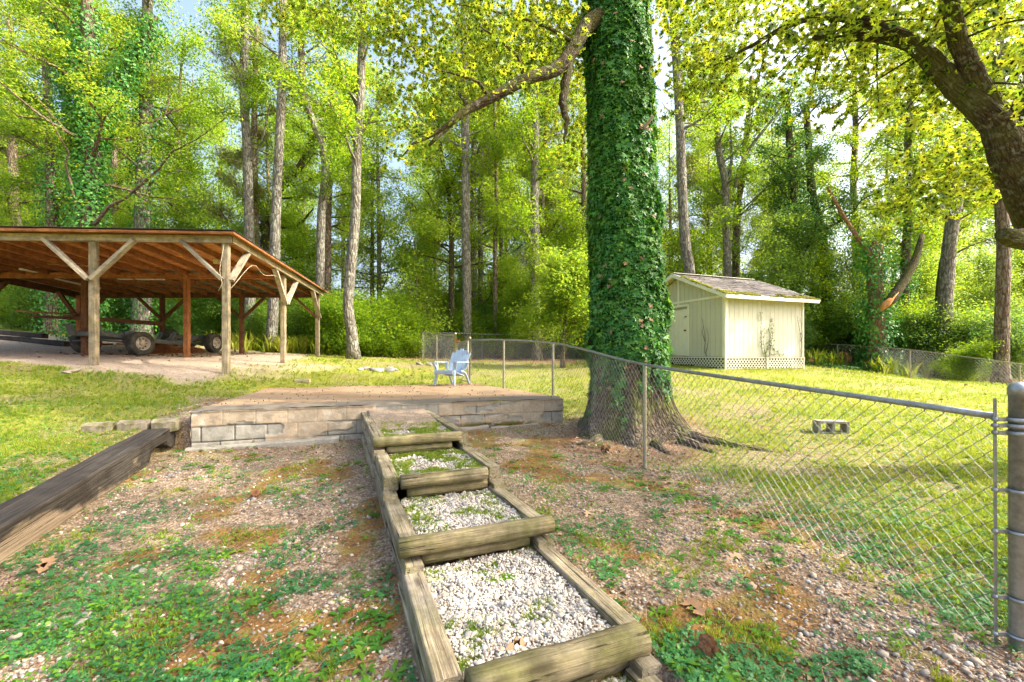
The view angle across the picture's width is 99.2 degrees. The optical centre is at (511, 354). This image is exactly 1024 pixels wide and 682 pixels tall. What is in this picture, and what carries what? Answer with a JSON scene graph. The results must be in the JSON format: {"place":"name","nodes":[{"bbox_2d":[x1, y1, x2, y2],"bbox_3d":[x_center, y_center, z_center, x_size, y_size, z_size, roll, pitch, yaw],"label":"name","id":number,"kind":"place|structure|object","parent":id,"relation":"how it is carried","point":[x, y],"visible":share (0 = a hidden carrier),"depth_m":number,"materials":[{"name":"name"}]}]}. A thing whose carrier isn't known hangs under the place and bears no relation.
{"place":"outdoors","nodes":[
{"label":"outdoors","id":0,"kind":"place"},
{"bbox_2d":[380,423,628,681],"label":"gravel","id":1,"kind":"structure","parent":0,"point":[533,630],"depth_m":2.46,"materials":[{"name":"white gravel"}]},
{"bbox_2d":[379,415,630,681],"bbox_3d":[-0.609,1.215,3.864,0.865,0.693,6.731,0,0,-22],"label":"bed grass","id":2,"kind":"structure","parent":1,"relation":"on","point":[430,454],"depth_m":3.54,"materials":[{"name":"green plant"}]},
{"bbox_2d":[0,329,1023,681],"bbox_3d":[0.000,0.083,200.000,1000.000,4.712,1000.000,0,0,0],"label":"ground","id":3,"kind":"structure","parent":0,"point":[180,367],"depth_m":3.93,"materials":[{"name":"brown soil"}]},
{"bbox_2d":[0,1,67,328],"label":"tree","id":4,"kind":"object","parent":3,"relation":"on","point":[14,203],"visible":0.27,"depth_m":21.83,"materials":[{"name":"green plant"}]},
{"bbox_2d":[0,284,73,330],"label":"shrub","id":5,"kind":"object","parent":3,"relation":"on","point":[26,302],"visible":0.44,"depth_m":19.10,"materials":[{"name":"green plant"}]},
{"bbox_2d":[0,0,111,333],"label":"tree","id":6,"kind":"object","parent":3,"relation":"on","point":[50,198],"visible":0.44,"depth_m":18.33,"materials":[{"name":"green plant"}]},
{"bbox_2d":[0,428,175,562],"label":"timber beam","id":7,"kind":"structure","parent":3,"relation":"on","point":[32,515],"depth_m":3.91,"materials":[{"name":"brown wood"}]},
{"bbox_2d":[73,0,162,331],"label":"tree","id":8,"kind":"object","parent":3,"relation":"on","point":[115,165],"visible":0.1,"depth_m":23.85,"materials":[{"name":"green plant"}]},
{"bbox_2d":[0,0,242,339],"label":"tree","id":9,"kind":"object","parent":3,"relation":"on","point":[87,170],"visible":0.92,"depth_m":16.74,"materials":[{"name":"green plant"}]},
{"bbox_2d":[34,0,215,338],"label":"tree","id":10,"kind":"object","parent":3,"relation":"on","point":[142,217],"visible":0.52,"depth_m":18.94,"materials":[{"name":"green plant"}]},
{"bbox_2d":[64,324,221,355],"bbox_3d":[-12.122,-0.465,14.799,2.131,0.996,5.078,0,0,0],"label":"truck chassis","id":11,"kind":"object","parent":3,"relation":"on","point":[138,343],"visible":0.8,"depth_m":13.22,"materials":[{"name":"metal"}]},
{"bbox_2d":[0,226,328,373],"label":"carport","id":12,"kind":"object","parent":3,"relation":"on","point":[104,259],"visible":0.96,"depth_m":12.06,"materials":[{"name":"brown wood"}]},
{"bbox_2d":[131,180,223,308],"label":"sapling","id":13,"kind":"object","parent":3,"relation":"on","point":[180,225],"visible":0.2,"depth_m":21.47,"materials":[{"name":"green plant"}]},
{"bbox_2d":[122,0,234,228],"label":"tree","id":14,"kind":"object","parent":3,"relation":"on","point":[187,44],"visible":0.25,"depth_m":26.55,"materials":[{"name":"green plant"}]},
{"bbox_2d":[153,298,207,338],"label":"shrub","id":15,"kind":"object","parent":3,"relation":"on","point":[175,321],"visible":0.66,"depth_m":19.74,"materials":[{"name":"green plant"}]},
{"bbox_2d":[124,61,239,228],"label":"tree","id":16,"kind":"object","parent":3,"relation":"on","point":[203,147],"visible":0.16,"depth_m":31.09,"materials":[{"name":"green plant"}]},
{"bbox_2d":[181,298,238,340],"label":"shrub","id":17,"kind":"object","parent":3,"relation":"on","point":[209,328],"visible":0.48,"depth_m":20.48,"materials":[{"name":"green plant"}]},
{"bbox_2d":[182,84,243,228],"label":"tree","id":18,"kind":"object","parent":3,"relation":"on","point":[222,168],"visible":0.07,"depth_m":36.29,"materials":[{"name":"green plant"}]},
{"bbox_2d":[192,215,265,323],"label":"sapling","id":19,"kind":"object","parent":3,"relation":"on","point":[240,230],"visible":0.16,"depth_m":20.68,"materials":[{"name":"green plant"}]},
{"bbox_2d":[182,0,299,337],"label":"tree","id":20,"kind":"object","parent":3,"relation":"on","point":[247,88],"visible":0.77,"depth_m":19.83,"materials":[{"name":"green plant"}]},
{"bbox_2d":[190,24,302,301],"bbox_3d":[-13.236,-9.213,23.253,5.060,17.312,5.443,0,0,0],"label":"tree","id":21,"kind":"object","parent":3,"relation":"on","point":[256,131],"visible":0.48,"depth_m":22.54,"materials":[{"name":"green plant"}]},
{"bbox_2d":[231,298,286,340],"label":"shrub","id":22,"kind":"object","parent":3,"relation":"on","point":[258,314],"visible":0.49,"depth_m":19.08,"materials":[{"name":"green plant"}]},
{"bbox_2d":[213,52,316,307],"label":"tree","id":23,"kind":"object","parent":3,"relation":"on","point":[267,163],"visible":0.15,"depth_m":29.93,"materials":[{"name":"green plant"}]},
{"bbox_2d":[204,0,351,351],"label":"tree","id":24,"kind":"object","parent":3,"relation":"on","point":[274,247],"visible":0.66,"depth_m":18.35,"materials":[{"name":"green plant"}]},
{"bbox_2d":[214,95,372,303],"bbox_3d":[-12.795,-7.709,24.450,9.369,14.195,6.043,0,0,0],"label":"tree","id":25,"kind":"object","parent":3,"relation":"on","point":[299,167],"visible":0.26,"depth_m":23.85,"materials":[{"name":"green plant"}]},
{"bbox_2d":[278,298,313,339],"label":"shrub","id":26,"kind":"object","parent":3,"relation":"on","point":[296,314],"visible":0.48,"depth_m":19.35,"materials":[{"name":"green plant"}]},
{"bbox_2d":[264,202,344,318],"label":"sapling","id":27,"kind":"object","parent":3,"relation":"on","point":[294,241],"visible":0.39,"depth_m":22.72,"materials":[{"name":"green plant"}]},
{"bbox_2d":[269,110,340,306],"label":"tree","id":28,"kind":"object","parent":3,"relation":"on","point":[304,205],"visible":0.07,"depth_m":35.48,"materials":[{"name":"green plant"}]},
{"bbox_2d":[257,0,376,293],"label":"tree","id":29,"kind":"object","parent":3,"relation":"on","point":[326,178],"visible":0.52,"depth_m":19.84,"materials":[{"name":"green plant"}]},
{"bbox_2d":[293,2,379,297],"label":"tree","id":30,"kind":"object","parent":3,"relation":"on","point":[341,210],"visible":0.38,"depth_m":22.35,"materials":[{"name":"green plant"}]},
{"bbox_2d":[264,0,420,358],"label":"tree","id":31,"kind":"object","parent":3,"relation":"on","point":[353,81],"visible":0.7,"depth_m":16.27,"materials":[{"name":"green plant"}]},
{"bbox_2d":[306,281,387,355],"bbox_3d":[-7.155,-1.502,18.675,4.051,3.502,3.073,0,0,24],"label":"shrub","id":32,"kind":"object","parent":3,"relation":"on","point":[328,302],"visible":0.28,"depth_m":18.23,"materials":[{"name":"green plant"}]},
{"bbox_2d":[306,85,394,303],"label":"tree","id":33,"kind":"object","parent":3,"relation":"on","point":[343,243],"visible":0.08,"depth_m":33.00,"materials":[{"name":"green plant"}]},
{"bbox_2d":[321,291,393,356],"bbox_3d":[-6.570,-1.236,18.206,3.426,2.962,2.598,0,0,20],"label":"shrub","id":34,"kind":"object","parent":3,"relation":"on","point":[363,324],"visible":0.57,"depth_m":17.89,"materials":[{"name":"green plant"}]},
{"bbox_2d":[318,51,426,302],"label":"tree","id":35,"kind":"object","parent":3,"relation":"on","point":[380,215],"visible":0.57,"depth_m":25.46,"materials":[{"name":"green plant"}]},
{"bbox_2d":[340,160,404,302],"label":"tree","id":36,"kind":"object","parent":3,"relation":"on","point":[372,245],"visible":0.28,"depth_m":26.91,"materials":[{"name":"green plant"}]},
{"bbox_2d":[184,383,563,451],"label":"concrete slab","id":37,"kind":"structure","parent":3,"relation":"on","point":[235,424],"depth_m":6.91,"materials":[{"name":"beige concrete"}]},
{"bbox_2d":[430,349,470,385],"bbox_3d":[-1.461,0.306,10.807,0.772,0.913,0.910,0,0,24],"label":"adirondack chair","id":38,"kind":"object","parent":37,"relation":"on","point":[458,364],"visible":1,"depth_m":10.90,"materials":[{"name":"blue plastic"}]},
{"bbox_2d":[338,279,422,357],"bbox_3d":[-5.547,-1.546,19.338,3.370,3.842,4.444,0,0,-2],"label":"shrub","id":39,"kind":"object","parent":3,"relation":"on","point":[389,301],"visible":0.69,"depth_m":18.82,"materials":[{"name":"green plant"}]},
{"bbox_2d":[378,296,441,357],"bbox_3d":[-4.794,-1.230,19.553,3.602,3.114,2.732,0,0,22],"label":"shrub","id":40,"kind":"object","parent":3,"relation":"on","point":[419,325],"visible":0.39,"depth_m":19.23,"materials":[{"name":"green plant"}]},
{"bbox_2d":[372,192,460,354],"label":"sapling","id":41,"kind":"object","parent":3,"relation":"on","point":[406,257],"visible":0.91,"depth_m":20.75,"materials":[{"name":"green plant"}]},
{"bbox_2d":[392,78,470,292],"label":"tree","id":42,"kind":"object","parent":3,"relation":"on","point":[420,97],"visible":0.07,"depth_m":32.33,"materials":[{"name":"green plant"}]},
{"bbox_2d":[386,99,505,356],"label":"tree","id":43,"kind":"object","parent":3,"relation":"on","point":[446,181],"visible":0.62,"depth_m":21.68,"materials":[{"name":"green plant"}]},
{"bbox_2d":[413,0,503,358],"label":"tree","id":44,"kind":"object","parent":3,"relation":"on","point":[466,127],"visible":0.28,"depth_m":20.84,"materials":[{"name":"green plant"}]},
{"bbox_2d":[420,20,502,310],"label":"tree","id":45,"kind":"object","parent":3,"relation":"on","point":[474,150],"visible":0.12,"depth_m":24.85,"materials":[{"name":"green plant"}]},
{"bbox_2d":[441,301,494,357],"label":"shrub","id":46,"kind":"object","parent":3,"relation":"on","point":[459,318],"visible":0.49,"depth_m":21.34,"materials":[{"name":"green plant"}]},
{"bbox_2d":[432,0,540,311],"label":"tree","id":47,"kind":"object","parent":3,"relation":"on","point":[480,207],"visible":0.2,"depth_m":25.14,"materials":[{"name":"green plant"}]},
{"bbox_2d":[443,34,540,357],"bbox_3d":[-0.636,-7.862,21.858,4.159,16.298,4.719,0,0,43],"label":"tree","id":48,"kind":"object","parent":3,"relation":"on","point":[494,143],"visible":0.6,"depth_m":21.35,"materials":[{"name":"green plant"}]},
{"bbox_2d":[474,303,523,358],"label":"shrub","id":49,"kind":"object","parent":3,"relation":"on","point":[504,333],"visible":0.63,"depth_m":21.20,"materials":[{"name":"green plant"}]},
{"bbox_2d":[413,332,586,367],"bbox_3d":[4.032,-0.172,19.316,15.406,1.847,8.271,0,0,-21],"label":"chain link fence","id":50,"kind":"object","parent":3,"relation":"on","point":[449,336],"visible":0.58,"depth_m":17.69,"materials":[{"name":"metal"}]},
{"bbox_2d":[231,0,773,454],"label":"ivy tree","id":51,"kind":"object","parent":3,"relation":"on","point":[631,309],"visible":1,"depth_m":6.60,"materials":[{"name":"green plant"}]},
{"bbox_2d":[0,326,1009,681],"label":"grass","id":52,"kind":"structure","parent":3,"relation":"on","point":[774,644],"depth_m":5.37,"materials":[{"name":"green plant"}]},
{"bbox_2d":[0,329,1012,681],"bbox_3d":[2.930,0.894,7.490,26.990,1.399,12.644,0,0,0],"label":"weeds","id":53,"kind":"object","parent":3,"relation":"on","point":[308,649],"visible":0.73,"depth_m":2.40,"materials":[{"name":"green plant"}]},
{"bbox_2d":[361,409,661,681],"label":"garden steps","id":54,"kind":"structure","parent":3,"relation":"on","point":[624,643],"depth_m":2.64,"materials":[{"name":"brown wood"}]},
{"bbox_2d":[368,408,444,433],"bbox_3d":[-1.430,0.893,5.887,0.850,0.091,2.400,0,0,-22],"label":"gravel bed","id":55,"kind":"object","parent":54,"relation":"in","point":[389,415],"visible":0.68,"depth_m":6.05,"materials":[{"name":"beige gravel"}]},
{"bbox_2d":[0,361,1023,681],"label":"clover","id":56,"kind":"object","parent":3,"relation":"on","point":[664,657],"visible":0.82,"depth_m":2.58,"materials":[{"name":"green plant"}]},
{"bbox_2d":[0,354,1023,681],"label":"stones","id":57,"kind":"object","parent":3,"relation":"on","point":[966,666],"visible":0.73,"depth_m":2.50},
{"bbox_2d":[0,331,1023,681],"bbox_3d":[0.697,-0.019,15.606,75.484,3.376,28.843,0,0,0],"label":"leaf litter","id":58,"kind":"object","parent":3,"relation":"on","point":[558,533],"visible":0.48,"depth_m":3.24,"materials":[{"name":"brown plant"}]},
{"bbox_2d":[487,252,542,358],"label":"sapling","id":59,"kind":"object","parent":3,"relation":"on","point":[521,282],"visible":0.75,"depth_m":21.04,"materials":[{"name":"green plant"}]},
{"bbox_2d":[484,0,587,359],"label":"tree","id":60,"kind":"object","parent":3,"relation":"on","point":[534,213],"visible":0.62,"depth_m":19.88,"materials":[{"name":"green plant"}]},
{"bbox_2d":[497,44,587,272],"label":"tree","id":61,"kind":"object","parent":3,"relation":"on","point":[547,230],"visible":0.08,"depth_m":26.96,"materials":[{"name":"green plant"}]},
{"bbox_2d":[509,245,576,360],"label":"sapling","id":62,"kind":"object","parent":3,"relation":"on","point":[535,255],"visible":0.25,"depth_m":19.61,"materials":[{"name":"green plant"}]},
{"bbox_2d":[502,238,589,367],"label":"tree","id":63,"kind":"object","parent":3,"relation":"on","point":[570,280],"visible":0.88,"depth_m":15.02,"materials":[{"name":"green plant"}]},
{"bbox_2d":[513,83,581,356],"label":"tree","id":64,"kind":"object","parent":3,"relation":"on","point":[542,200],"visible":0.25,"depth_m":23.37,"materials":[{"name":"green plant"}]},
{"bbox_2d":[529,198,589,358],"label":"sapling","id":65,"kind":"object","parent":3,"relation":"on","point":[564,215],"visible":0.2,"depth_m":21.95,"materials":[{"name":"green plant"}]},
{"bbox_2d":[544,58,588,295],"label":"tree","id":66,"kind":"object","parent":3,"relation":"on","point":[582,106],"visible":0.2,"depth_m":23.88,"materials":[{"name":"green plant"}]},
{"bbox_2d":[204,330,933,377],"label":"tall grass","id":67,"kind":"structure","parent":3,"relation":"on","point":[293,344],"depth_m":18.17,"materials":[{"name":"green plant"}]},
{"bbox_2d":[655,114,706,274],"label":"tree","id":68,"kind":"object","parent":3,"relation":"on","point":[662,144],"visible":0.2,"depth_m":39.60,"materials":[{"name":"green plant"}]},
{"bbox_2d":[662,219,705,276],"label":"sapling","id":69,"kind":"object","parent":3,"relation":"on","point":[675,243],"visible":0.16,"depth_m":23.48,"materials":[{"name":"green plant"}]},
{"bbox_2d":[662,229,732,356],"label":"sapling","id":70,"kind":"object","parent":3,"relation":"on","point":[697,260],"visible":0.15,"depth_m":25.50,"materials":[{"name":"green plant"}]},
{"bbox_2d":[650,0,748,356],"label":"tree","id":71,"kind":"object","parent":3,"relation":"on","point":[685,247],"visible":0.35,"depth_m":18.84,"materials":[{"name":"green plant"}]},
{"bbox_2d":[667,116,750,275],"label":"tree","id":72,"kind":"object","parent":3,"relation":"on","point":[690,205],"visible":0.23,"depth_m":28.75,"materials":[{"name":"green plant"}]},
{"bbox_2d":[662,72,758,274],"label":"tree","id":73,"kind":"object","parent":3,"relation":"on","point":[691,173],"visible":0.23,"depth_m":32.42,"materials":[{"name":"green plant"}]},
{"bbox_2d":[682,0,798,276],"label":"tree","id":74,"kind":"object","parent":3,"relation":"on","point":[725,172],"visible":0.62,"depth_m":21.84,"materials":[{"name":"green plant"}]},
{"bbox_2d":[665,272,820,368],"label":"garden shed","id":75,"kind":"structure","parent":3,"relation":"on","point":[727,310],"depth_m":14.82,"materials":[{"name":"beige paint"}]},
{"bbox_2d":[668,304,688,355],"bbox_3d":[6.095,-0.870,15.938,0.140,1.861,1.041,0,0,-21],"label":"door","id":76,"kind":"structure","parent":75,"relation":"in","point":[679,331],"depth_m":15.85,"materials":[{"name":"beige wood"}]},
{"bbox_2d":[468,337,1023,653],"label":"chain link fence","id":77,"kind":"object","parent":3,"relation":"on","point":[1014,531],"visible":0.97,"depth_m":2.60,"materials":[{"name":"metal"}]},
{"bbox_2d":[690,73,808,277],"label":"tree","id":78,"kind":"object","parent":3,"relation":"on","point":[736,251],"visible":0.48,"depth_m":24.80,"materials":[{"name":"green plant"}]},
{"bbox_2d":[731,114,808,313],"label":"tree","id":79,"kind":"object","parent":3,"relation":"on","point":[752,240],"visible":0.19,"depth_m":29.28,"materials":[{"name":"green plant"}]},
{"bbox_2d":[741,206,824,344],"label":"sapling","id":80,"kind":"object","parent":3,"relation":"on","point":[784,263],"visible":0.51,"depth_m":20.51,"materials":[{"name":"green plant"}]},
{"bbox_2d":[732,58,871,360],"bbox_3d":[14.832,-6.840,22.261,6.314,14.699,5.497,0,0,0],"label":"tree","id":81,"kind":"object","parent":3,"relation":"on","point":[792,177],"visible":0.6,"depth_m":21.50,"materials":[{"name":"green plant"}]},
{"bbox_2d":[772,226,865,351],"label":"sapling","id":82,"kind":"object","parent":3,"relation":"on","point":[820,261],"visible":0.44,"depth_m":21.41,"materials":[{"name":"green plant"}]},
{"bbox_2d":[640,0,1023,250],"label":"oak tree","id":83,"kind":"object","parent":3,"relation":"on","point":[966,86],"visible":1,"depth_m":4.75,"materials":[{"name":"green plant"}]},
{"bbox_2d":[767,66,907,365],"bbox_3d":[15.635,-6.708,22.277,5.073,14.752,5.853,0,0,13],"label":"tree","id":84,"kind":"object","parent":3,"relation":"on","point":[815,201],"visible":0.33,"depth_m":22.12,"materials":[{"name":"green plant"}]},
{"bbox_2d":[811,287,906,364],"bbox_3d":[16.747,-1.084,20.834,4.026,4.530,3.897,0,0,-5],"label":"shrub","id":85,"kind":"object","parent":3,"relation":"on","point":[845,318],"visible":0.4,"depth_m":20.76,"materials":[{"name":"green plant"}]},
{"bbox_2d":[813,227,910,364],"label":"sapling","id":86,"kind":"object","parent":3,"relation":"on","point":[848,277],"visible":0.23,"depth_m":21.79,"materials":[{"name":"green plant"}]},
{"bbox_2d":[804,30,931,365],"bbox_3d":[18.876,-8.547,23.637,5.550,18.920,5.060,0,0,35],"label":"tree","id":87,"kind":"object","parent":3,"relation":"on","point":[852,140],"visible":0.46,"depth_m":23.55,"materials":[{"name":"green plant"}]},
{"bbox_2d":[825,187,918,372],"bbox_3d":[14.864,-3.059,18.433,3.935,7.799,2.354,0,0,0],"label":"snag","id":88,"kind":"object","parent":3,"relation":"on","point":[874,268],"visible":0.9,"depth_m":18.24,"materials":[{"name":"green plant"}]},
{"bbox_2d":[881,234,924,311],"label":"branch","id":89,"kind":"object","parent":88,"relation":"attached to","point":[894,295],"visible":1,"depth_m":17.59,"materials":[{"name":"brown wood"}]},
{"bbox_2d":[843,3,960,361],"bbox_3d":[18.602,-7.988,20.979,4.707,17.901,5.733,0,0,36],"label":"tree","id":90,"kind":"object","parent":3,"relation":"on","point":[906,247],"visible":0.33,"depth_m":20.86,"materials":[{"name":"green plant"}]},
{"bbox_2d":[845,95,970,307],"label":"tree","id":91,"kind":"object","parent":3,"relation":"on","point":[879,165],"visible":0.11,"depth_m":30.36,"materials":[{"name":"green plant"}]},
{"bbox_2d":[804,343,1023,385],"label":"chain link fence","id":92,"kind":"object","parent":3,"relation":"on","point":[1019,374],"visible":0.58,"depth_m":15.86,"materials":[{"name":"metal"}]},
{"bbox_2d":[867,306,966,369],"bbox_3d":[17.364,-0.516,18.625,3.180,3.254,3.572,0,0,-30],"label":"shrub","id":93,"kind":"object","parent":3,"relation":"on","point":[911,338],"visible":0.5,"depth_m":18.28,"materials":[{"name":"green plant"}]},
{"bbox_2d":[882,220,976,373],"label":"sapling","id":94,"kind":"object","parent":3,"relation":"on","point":[925,282],"visible":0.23,"depth_m":22.68,"materials":[{"name":"green plant"}]},
{"bbox_2d":[892,294,985,376],"bbox_3d":[17.824,-0.603,18.230,3.501,3.940,3.389,0,0,-23],"label":"shrub","id":95,"kind":"object","parent":3,"relation":"on","point":[956,326],"visible":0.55,"depth_m":17.79,"materials":[{"name":"green plant"}]},
{"bbox_2d":[899,31,1017,315],"bbox_3d":[20.741,-6.908,19.527,6.645,16.036,4.219,0,0,-36],"label":"tree","id":96,"kind":"object","parent":3,"relation":"on","point":[965,225],"visible":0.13,"depth_m":19.85,"materials":[{"name":"green plant"}]},
{"bbox_2d":[897,0,1021,378],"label":"tree","id":97,"kind":"object","parent":3,"relation":"on","point":[947,266],"visible":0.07,"depth_m":17.84,"materials":[{"name":"green plant"}]},
{"bbox_2d":[898,0,1023,384],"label":"tree","id":98,"kind":"object","parent":3,"relation":"on","point":[1001,331],"visible":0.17,"depth_m":14.42,"materials":[{"name":"green plant"}]},
{"bbox_2d":[927,332,1007,381],"bbox_3d":[15.839,0.184,15.111,1.640,1.870,2.163,0,0,-33],"label":"shrub","id":99,"kind":"object","parent":3,"relation":"on","point":[981,350],"visible":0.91,"depth_m":14.92,"materials":[{"name":"green plant"}]},
{"bbox_2d":[944,91,1023,376],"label":"tree","id":100,"kind":"object","parent":3,"relation":"on","point":[992,225],"visible":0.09,"depth_m":29.15,"materials":[{"name":"green plant"}]},
{"bbox_2d":[950,306,1023,380],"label":"shrub","id":101,"kind":"object","parent":3,"relation":"on","point":[988,329],"visible":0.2,"depth_m":16.52,"materials":[{"name":"green plant"}]},
{"bbox_2d":[950,316,1023,381],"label":"shrub","id":102,"kind":"object","parent":3,"relation":"on","point":[1017,353],"visible":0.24,"depth_m":15.86,"materials":[{"name":"green plant"}]},
{"bbox_2d":[954,247,1023,325],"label":"sapling","id":103,"kind":"object","parent":3,"relation":"on","point":[988,265],"visible":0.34,"depth_m":20.40,"materials":[{"name":"green plant"}]},
{"bbox_2d":[0,0,1023,353],"label":"sky","id":104,"kind":"structure","parent":0,"point":[187,5],"materials":[{"name":"white"}]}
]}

